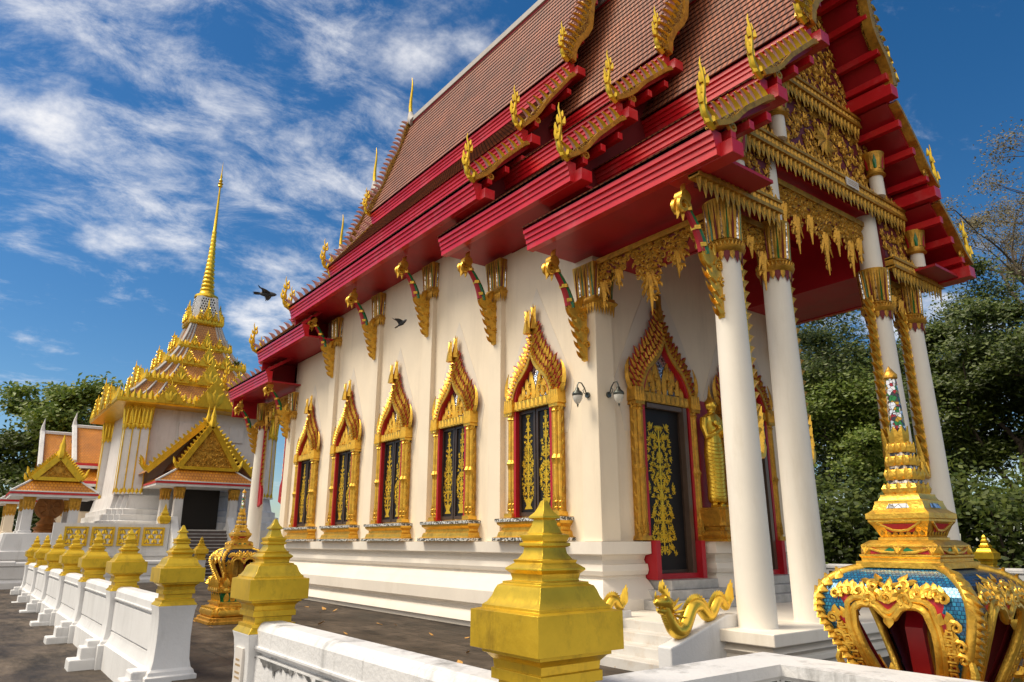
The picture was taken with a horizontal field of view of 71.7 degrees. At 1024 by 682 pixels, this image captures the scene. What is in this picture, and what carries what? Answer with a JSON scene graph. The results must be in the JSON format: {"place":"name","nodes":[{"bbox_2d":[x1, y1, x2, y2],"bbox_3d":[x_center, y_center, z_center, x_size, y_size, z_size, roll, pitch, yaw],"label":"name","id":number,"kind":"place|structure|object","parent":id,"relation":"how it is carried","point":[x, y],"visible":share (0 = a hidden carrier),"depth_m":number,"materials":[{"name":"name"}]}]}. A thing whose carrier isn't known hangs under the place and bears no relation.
{"place":"outdoors","nodes":[
{"label":"outdoors","id":0,"kind":"place"},
{"bbox_2d":[0,589,112,681],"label":"pavement","id":1,"kind":"structure","parent":0,"point":[27,654],"depth_m":12.40,"materials":[{"name":"grey concrete"}]},
{"bbox_2d":[254,285,276,300],"bbox_3d":[-4.382,-0.831,12.489,0.402,0.121,0.614,12,-20,-36],"label":"bird","id":2,"kind":"object","parent":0,"point":[266,294],"visible":1,"depth_m":12.47},
{"bbox_2d":[393,318,406,328],"bbox_3d":[-1.989,-0.294,12.219,0.272,0.151,0.272,8,-18,-27],"label":"bird","id":3,"kind":"object","parent":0,"point":[400,322],"visible":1,"depth_m":12.17},
{"bbox_2d":[0,0,1023,541],"label":"sky","id":4,"kind":"structure","parent":0,"point":[120,120],"materials":[{"name":"blue"}]},
{"bbox_2d":[137,580,1022,681],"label":"courtyard","id":5,"kind":"structure","parent":0,"point":[211,657],"depth_m":12.67,"materials":[{"name":"concrete"}]},
{"bbox_2d":[1,466,40,532],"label":"shrub","id":6,"kind":"object","parent":5,"relation":"on","point":[35,518],"visible":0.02,"depth_m":41.41,"materials":[{"name":"green plant"}]},
{"bbox_2d":[0,457,61,533],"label":"pavilion","id":7,"kind":"structure","parent":5,"relation":"on","point":[9,510],"depth_m":33.09,"materials":[{"name":"white paint"}]},
{"bbox_2d":[0,435,99,561],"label":"pavilion","id":8,"kind":"structure","parent":5,"relation":"on","point":[59,475],"depth_m":30.07,"materials":[{"name":"white paint"}]},
{"bbox_2d":[32,499,63,532],"bbox_3d":[-20.257,7.551,30.946,1.100,1.670,1.014,12,-20,-36],"label":"wheel statue","id":9,"kind":"object","parent":8,"relation":"on","point":[48,511],"visible":0.9,"depth_m":30.82,"materials":[{"name":"brown stone"}]},
{"bbox_2d":[35,412,102,522],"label":"service building","id":10,"kind":"structure","parent":5,"relation":"on","point":[83,445],"depth_m":40.20,"materials":[{"name":"orange tile"}]},
{"bbox_2d":[0,537,208,589],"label":"boundary wall","id":11,"kind":"structure","parent":5,"relation":"on","point":[11,574],"depth_m":26.42,"materials":[{"name":"white paint"}]},
{"bbox_2d":[50,166,282,579],"bbox_3d":[-15.068,1.583,43.399,20.900,24.200,18.600,12,-20,-36],"label":"tower shrine","id":12,"kind":"object","parent":5,"relation":"on","point":[176,454],"visible":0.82,"depth_m":34.52,"materials":[{"name":"gold metal"}]},
{"bbox_2d":[181,489,219,529],"bbox_3d":[-15.264,8.131,34.260,2.000,1.980,0.080,12,-20,-36],"label":"doorway","id":13,"kind":"structure","parent":12,"relation":"in","point":[200,507],"depth_m":34.32,"materials":[{"name":"black"}]},
{"bbox_2d":[194,489,259,624],"bbox_3d":[-5.862,4.551,15.166,1.240,2.705,1.240,12,-20,-36],"label":"boundary shrine","id":14,"kind":"object","parent":5,"relation":"on","point":[231,559],"visible":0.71,"depth_m":14.71,"materials":[{"name":"gold metal"}]},
{"bbox_2d":[814,460,882,563],"bbox_3d":[11.973,7.176,26.881,6.380,5.053,6.884,-5,-17,17],"label":"shrub","id":15,"kind":"object","parent":5,"relation":"on","point":[844,532],"visible":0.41,"depth_m":25.56,"materials":[{"name":"green plant"}]},
{"bbox_2d":[814,366,1023,681],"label":"boundary shrine","id":16,"kind":"object","parent":5,"relation":"on","point":[926,590],"visible":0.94,"depth_m":4.13,"materials":[{"name":"gold metal"}]},
{"bbox_2d":[826,534,1023,580],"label":"boundary wall","id":17,"kind":"structure","parent":5,"relation":"on","point":[986,553],"depth_m":20.80,"materials":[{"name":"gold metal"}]},
{"bbox_2d":[221,0,975,671],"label":"temple hall","id":18,"kind":"structure","parent":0,"point":[667,214],"depth_m":13.91,"materials":[{"name":"white paint"}]},
{"bbox_2d":[283,384,323,540],"bbox_3d":[-6.541,3.769,22.425,0.442,4.955,2.120,12,-20,-36],"label":"window","id":19,"kind":"structure","parent":18,"relation":"in","point":[307,460],"depth_m":22.30,"materials":[{"name":"gold metal"}]},
{"bbox_2d":[317,369,365,540],"bbox_3d":[-4.785,3.140,20.204,0.442,4.955,2.120,12,-20,-36],"label":"window","id":20,"kind":"structure","parent":18,"relation":"in","point":[348,441],"depth_m":20.07,"materials":[{"name":"gold metal"}]},
{"bbox_2d":[361,348,417,540],"bbox_3d":[-3.060,2.522,18.021,0.442,4.955,2.120,12,-20,-36],"label":"window","id":21,"kind":"structure","parent":18,"relation":"in","point":[394,440],"depth_m":17.88,"materials":[{"name":"gold metal"}]},
{"bbox_2d":[417,322,484,540],"bbox_3d":[-1.340,1.907,15.847,0.442,4.955,2.120,12,-20,-36],"label":"window","id":22,"kind":"structure","parent":18,"relation":"in","point":[456,424],"depth_m":15.70,"materials":[{"name":"gold metal"}]},
{"bbox_2d":[492,288,575,540],"bbox_3d":[0.391,1.286,13.656,0.442,4.955,2.120,12,-20,-36],"label":"window","id":23,"kind":"structure","parent":18,"relation":"in","point":[538,396],"depth_m":13.55,"materials":[{"name":"gold metal"}]},
{"bbox_2d":[572,382,589,406],"bbox_3d":[1.201,0.943,12.370,0.345,0.455,0.190,12,-20,-36],"label":"wall lantern","id":24,"kind":"object","parent":18,"relation":"attached to","point":[577,394],"depth_m":12.27,"materials":[{"name":"glass"}]},
{"bbox_2d":[606,381,623,405],"bbox_3d":[1.795,0.925,12.306,0.190,0.455,0.345,12,-20,-36],"label":"wall lantern","id":25,"kind":"object","parent":18,"relation":"attached to","point":[618,393],"depth_m":12.19,"materials":[{"name":"glass"}]},
{"bbox_2d":[603,585,627,609],"bbox_3d":[1.128,3.790,10.239,1.586,0.761,0.349,12,-20,-36],"label":"naga statue","id":26,"kind":"object","parent":18,"relation":"on","point":[614,599],"visible":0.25,"depth_m":10.51,"materials":[{"name":"gold metal"}]},
{"bbox_2d":[614,281,707,579],"bbox_3d":[2.908,1.357,13.289,2.455,5.890,0.300,12,-20,-36],"label":"door","id":27,"kind":"structure","parent":18,"relation":"in","point":[660,404],"depth_m":13.12,"materials":[{"name":"gold metal"}]},
{"bbox_2d":[653,579,733,639],"bbox_3d":[2.372,3.426,9.106,1.586,0.717,0.349,12,-20,-36],"label":"naga statue","id":28,"kind":"object","parent":18,"relation":"on","point":[682,625],"visible":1,"depth_m":8.87,"materials":[{"name":"gold metal"}]},
{"bbox_2d":[696,385,730,541],"bbox_3d":[3.899,2.307,13.607,0.820,2.975,0.800,12,-20,-36],"label":"buddha statue","id":29,"kind":"object","parent":18,"relation":"on","point":[714,513],"visible":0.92,"depth_m":13.45,"materials":[{"name":"gold paint"}]},
{"bbox_2d":[703,343,787,573],"bbox_3d":[4.930,1.776,14.769,2.455,5.890,0.300,12,-20,-36],"label":"door","id":30,"kind":"structure","parent":18,"relation":"in","point":[777,540],"depth_m":14.72,"materials":[{"name":"gold metal"}]},
{"label":"ground","id":31,"kind":"structure","parent":0,"visible":0},
{"bbox_2d":[0,476,27,531],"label":"shrub","id":32,"kind":"object","parent":31,"relation":"on","point":[4,492],"visible":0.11,"depth_m":39.94,"materials":[{"name":"green plant"}]},
{"bbox_2d":[0,402,90,490],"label":"leafy tree","id":33,"kind":"object","parent":31,"relation":"on","point":[11,443],"visible":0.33,"depth_m":45.98,"materials":[{"name":"green plant"}]},
{"bbox_2d":[0,371,125,469],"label":"leafy tree","id":34,"kind":"object","parent":31,"relation":"on","point":[66,403],"visible":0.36,"depth_m":46.98,"materials":[{"name":"green plant"}]},
{"bbox_2d":[10,525,205,681],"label":"boundary wall","id":35,"kind":"structure","parent":31,"relation":"on","point":[120,626],"depth_m":10.96,"materials":[{"name":"white concrete"}]},
{"bbox_2d":[230,499,980,681],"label":"boundary wall","id":36,"kind":"structure","parent":31,"relation":"on","point":[545,614],"depth_m":3.76,"materials":[{"name":"white concrete"}]},
{"bbox_2d":[796,319,873,561],"bbox_3d":[11.467,4.128,30.703,12.698,12.628,8.555,-5,-16,16],"label":"leafy tree","id":37,"kind":"object","parent":31,"relation":"on","point":[810,337],"visible":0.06,"depth_m":29.00,"materials":[{"name":"green plant"}]},
{"bbox_2d":[816,487,858,563],"bbox_3d":[10.443,7.989,28.716,8.417,4.893,5.872,-7,-17,25],"label":"shrub","id":38,"kind":"object","parent":31,"relation":"on","point":[831,528],"depth_m":26.83,"materials":[{"name":"green plant"}]},
{"bbox_2d":[796,309,907,552],"bbox_3d":[15.624,3.907,36.577,14.800,16.242,14.987,12,-20,-36],"label":"leafy tree","id":39,"kind":"object","parent":31,"relation":"on","point":[844,328],"visible":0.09,"depth_m":33.93,"materials":[{"name":"green plant"}]},
{"bbox_2d":[805,345,909,496],"bbox_3d":[15.883,5.868,34.569,10.989,11.472,9.872,12,-20,-36],"label":"leafy tree","id":40,"kind":"object","parent":31,"relation":"on","point":[819,471],"visible":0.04,"depth_m":32.74,"materials":[{"name":"green plant"}]},
{"bbox_2d":[802,353,1012,494],"bbox_3d":[15.556,5.144,28.691,10.913,9.571,8.101,12,-20,-36],"label":"leafy tree","id":41,"kind":"object","parent":31,"relation":"on","point":[855,435],"visible":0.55,"depth_m":27.55,"materials":[{"name":"green plant"}]},
{"bbox_2d":[817,458,1023,560],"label":"shrub","id":42,"kind":"object","parent":31,"relation":"on","point":[878,492],"visible":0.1,"depth_m":24.60,"materials":[{"name":"green plant"}]},
{"bbox_2d":[861,287,1023,543],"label":"leafy tree","id":43,"kind":"object","parent":31,"relation":"on","point":[941,338],"visible":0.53,"depth_m":26.74,"materials":[{"name":"green plant"}]},
{"bbox_2d":[868,250,1023,548],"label":"leafy tree","id":44,"kind":"object","parent":31,"relation":"on","point":[939,385],"visible":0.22,"depth_m":27.39,"materials":[{"name":"green plant"}]},
{"bbox_2d":[940,117,1023,302],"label":"leafy tree","id":45,"kind":"object","parent":31,"relation":"on","point":[975,224],"visible":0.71,"depth_m":33.76,"materials":[{"name":"brown plant"}]},
{"bbox_2d":[946,448,1023,567],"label":"shrub","id":46,"kind":"object","parent":31,"relation":"on","point":[1011,544],"visible":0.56,"depth_m":22.57,"materials":[{"name":"green plant"}]},
{"bbox_2d":[951,311,1023,446],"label":"leafy tree","id":47,"kind":"object","parent":31,"relation":"on","point":[994,371],"visible":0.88,"depth_m":25.00,"materials":[{"name":"green plant"}]},
{"bbox_2d":[959,467,1023,567],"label":"shrub","id":48,"kind":"object","parent":31,"relation":"on","point":[998,496],"visible":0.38,"depth_m":21.66,"materials":[{"name":"green plant"}]}
]}

